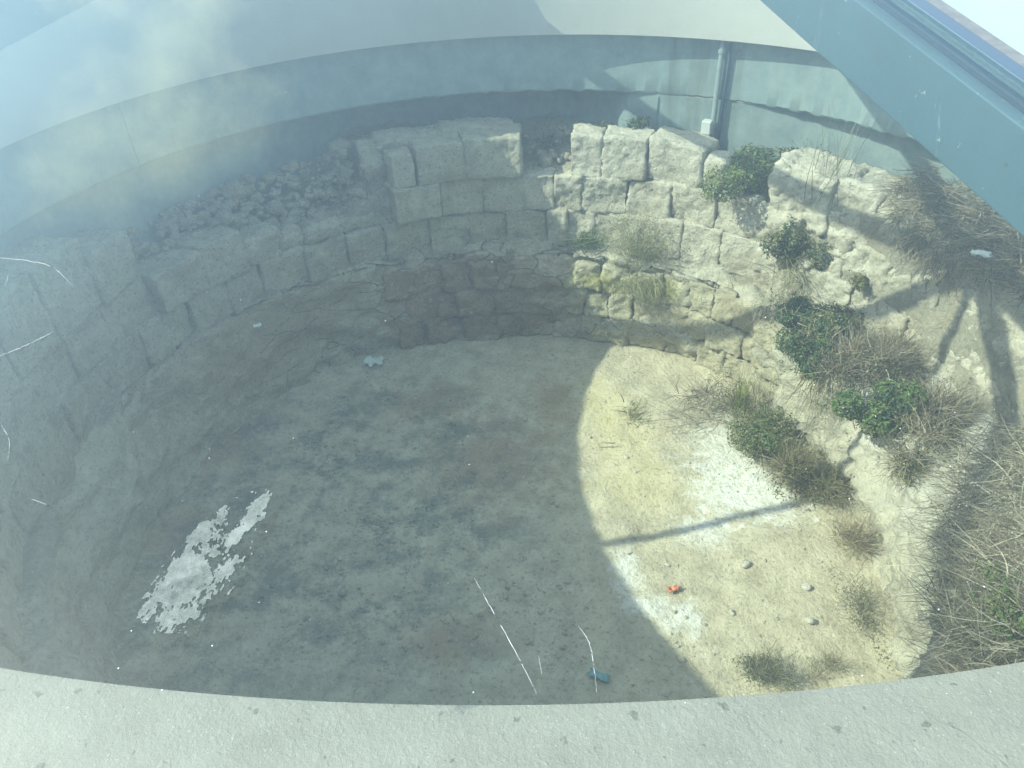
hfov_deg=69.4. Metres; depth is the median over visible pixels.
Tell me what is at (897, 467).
dry grass tuft
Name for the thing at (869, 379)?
ledge growth
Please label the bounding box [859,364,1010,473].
dead ledge shrub
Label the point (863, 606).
sparse floor weed
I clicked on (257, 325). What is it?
teal scrap
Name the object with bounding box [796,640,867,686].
dry grass tuft
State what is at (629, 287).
drooping grass
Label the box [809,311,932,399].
brown twig bush
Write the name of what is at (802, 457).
dry shrub
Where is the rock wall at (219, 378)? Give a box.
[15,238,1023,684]
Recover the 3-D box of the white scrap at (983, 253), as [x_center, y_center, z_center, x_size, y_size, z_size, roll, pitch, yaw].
[1.949,-0.542,3.072,0.078,0.027,0.041,12,39,19]
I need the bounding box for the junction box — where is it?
[701,119,712,134]
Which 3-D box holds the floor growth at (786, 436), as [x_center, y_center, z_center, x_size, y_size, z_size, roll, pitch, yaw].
[1.488,0.279,4.402,0.787,0.470,1.583,-16,38,-18]
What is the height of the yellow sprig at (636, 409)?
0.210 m
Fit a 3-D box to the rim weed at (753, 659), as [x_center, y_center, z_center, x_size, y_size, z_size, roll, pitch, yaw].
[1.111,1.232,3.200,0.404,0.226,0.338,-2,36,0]
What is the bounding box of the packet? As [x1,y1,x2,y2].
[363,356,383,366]
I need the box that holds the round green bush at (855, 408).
[817,349,930,451]
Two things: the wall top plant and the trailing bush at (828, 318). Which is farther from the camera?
the wall top plant
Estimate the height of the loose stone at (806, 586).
0.030 m
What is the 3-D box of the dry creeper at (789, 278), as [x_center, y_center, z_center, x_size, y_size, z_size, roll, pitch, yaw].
[1.694,-0.630,4.370,0.628,0.622,0.722,-23,41,-26]
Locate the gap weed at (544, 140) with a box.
[533,124,561,148]
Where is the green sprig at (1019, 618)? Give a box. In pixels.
[964,554,1023,641]
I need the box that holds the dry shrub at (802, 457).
[760,432,855,515]
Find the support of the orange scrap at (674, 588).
on the pit floor
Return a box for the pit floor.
[114,335,903,704]
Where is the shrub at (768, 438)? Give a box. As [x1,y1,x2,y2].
[726,406,797,475]
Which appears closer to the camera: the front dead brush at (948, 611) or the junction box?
the front dead brush at (948, 611)
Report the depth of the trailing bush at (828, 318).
4.11 m
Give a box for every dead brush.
[865,395,1023,681]
[898,548,1023,670]
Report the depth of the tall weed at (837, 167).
4.05 m
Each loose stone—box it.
[337,589,346,596]
[741,560,750,568]
[802,583,811,590]
[805,617,814,623]
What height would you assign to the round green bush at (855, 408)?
0.432 m
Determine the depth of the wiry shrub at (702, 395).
4.66 m
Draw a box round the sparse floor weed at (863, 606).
[821,563,898,668]
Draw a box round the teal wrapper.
[587,667,609,682]
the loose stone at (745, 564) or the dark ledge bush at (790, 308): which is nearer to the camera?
the loose stone at (745, 564)
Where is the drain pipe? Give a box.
[710,40,731,139]
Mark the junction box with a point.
(706, 126)
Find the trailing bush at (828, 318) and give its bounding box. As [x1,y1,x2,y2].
[794,300,883,341]
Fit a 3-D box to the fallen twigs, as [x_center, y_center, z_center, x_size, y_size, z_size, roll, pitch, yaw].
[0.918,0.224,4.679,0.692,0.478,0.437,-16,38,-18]
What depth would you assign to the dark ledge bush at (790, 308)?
4.24 m
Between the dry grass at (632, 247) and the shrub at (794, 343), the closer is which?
the shrub at (794, 343)
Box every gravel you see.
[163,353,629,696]
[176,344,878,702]
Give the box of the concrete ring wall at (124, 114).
[0,0,1023,767]
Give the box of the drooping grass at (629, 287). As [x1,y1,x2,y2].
[590,262,687,322]
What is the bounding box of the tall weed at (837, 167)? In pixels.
[803,84,903,208]
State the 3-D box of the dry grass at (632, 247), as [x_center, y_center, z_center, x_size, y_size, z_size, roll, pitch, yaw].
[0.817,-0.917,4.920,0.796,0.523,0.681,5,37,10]
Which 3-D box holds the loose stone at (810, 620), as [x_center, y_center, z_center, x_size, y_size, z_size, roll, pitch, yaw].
[1.389,1.103,3.451,0.046,0.029,0.039,-2,36,0]
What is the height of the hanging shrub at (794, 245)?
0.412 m
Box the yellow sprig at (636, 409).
[611,395,651,426]
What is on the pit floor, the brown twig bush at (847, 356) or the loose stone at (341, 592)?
the loose stone at (341, 592)
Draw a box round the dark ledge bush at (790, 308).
[774,291,821,334]
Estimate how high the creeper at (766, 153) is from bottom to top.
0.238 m
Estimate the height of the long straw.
0.164 m
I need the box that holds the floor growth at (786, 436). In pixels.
[688,353,864,526]
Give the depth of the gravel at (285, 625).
3.87 m
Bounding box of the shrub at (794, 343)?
[772,323,849,389]
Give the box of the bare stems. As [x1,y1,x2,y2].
[691,351,786,418]
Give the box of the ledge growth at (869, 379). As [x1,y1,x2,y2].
[724,272,989,499]
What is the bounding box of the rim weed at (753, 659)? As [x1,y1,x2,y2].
[718,631,816,693]
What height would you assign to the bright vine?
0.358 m
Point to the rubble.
(232, 193)
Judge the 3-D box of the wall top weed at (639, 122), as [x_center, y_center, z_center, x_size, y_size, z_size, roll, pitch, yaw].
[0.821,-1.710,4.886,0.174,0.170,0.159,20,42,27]
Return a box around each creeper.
[738,219,827,324]
[752,138,846,162]
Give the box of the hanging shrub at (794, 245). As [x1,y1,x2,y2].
[756,214,833,271]
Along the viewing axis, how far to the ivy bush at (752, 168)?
4.44 m
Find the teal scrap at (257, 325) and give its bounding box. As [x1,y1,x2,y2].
[253,323,261,327]
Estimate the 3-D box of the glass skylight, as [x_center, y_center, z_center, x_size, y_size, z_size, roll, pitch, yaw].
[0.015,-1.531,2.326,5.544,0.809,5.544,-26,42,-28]
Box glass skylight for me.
[0,0,1023,702]
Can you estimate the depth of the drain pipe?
4.57 m
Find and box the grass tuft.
[562,221,611,258]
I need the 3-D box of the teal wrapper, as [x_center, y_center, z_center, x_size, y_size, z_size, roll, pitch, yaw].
[0.384,1.289,3.282,0.101,0.033,0.041,15,40,23]
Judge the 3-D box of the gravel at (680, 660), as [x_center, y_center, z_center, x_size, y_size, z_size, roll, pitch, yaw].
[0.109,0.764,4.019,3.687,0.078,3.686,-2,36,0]
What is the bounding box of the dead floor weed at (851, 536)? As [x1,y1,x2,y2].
[820,504,883,569]
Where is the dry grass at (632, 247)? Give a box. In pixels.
[582,208,696,284]
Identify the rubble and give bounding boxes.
[127,124,572,265]
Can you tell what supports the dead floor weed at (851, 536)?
on the pit floor
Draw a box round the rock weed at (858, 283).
[847,267,872,295]
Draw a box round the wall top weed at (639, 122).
[621,110,650,129]
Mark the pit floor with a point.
(642, 621)
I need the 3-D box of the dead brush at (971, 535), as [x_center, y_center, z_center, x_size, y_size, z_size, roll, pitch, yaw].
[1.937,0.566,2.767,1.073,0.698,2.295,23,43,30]
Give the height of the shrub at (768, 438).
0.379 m
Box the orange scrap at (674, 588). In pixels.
[667,584,679,592]
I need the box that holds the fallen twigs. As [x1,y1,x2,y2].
[623,382,721,440]
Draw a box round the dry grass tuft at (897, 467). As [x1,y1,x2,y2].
[866,431,940,497]
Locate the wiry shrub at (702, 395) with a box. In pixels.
[655,357,764,438]
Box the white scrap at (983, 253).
[970,249,992,257]
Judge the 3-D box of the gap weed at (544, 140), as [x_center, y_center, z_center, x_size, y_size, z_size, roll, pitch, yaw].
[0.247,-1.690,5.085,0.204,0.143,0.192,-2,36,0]
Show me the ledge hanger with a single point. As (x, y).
(810, 396)
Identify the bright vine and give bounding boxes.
[726,366,763,415]
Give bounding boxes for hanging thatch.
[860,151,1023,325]
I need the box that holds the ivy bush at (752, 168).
[698,142,826,203]

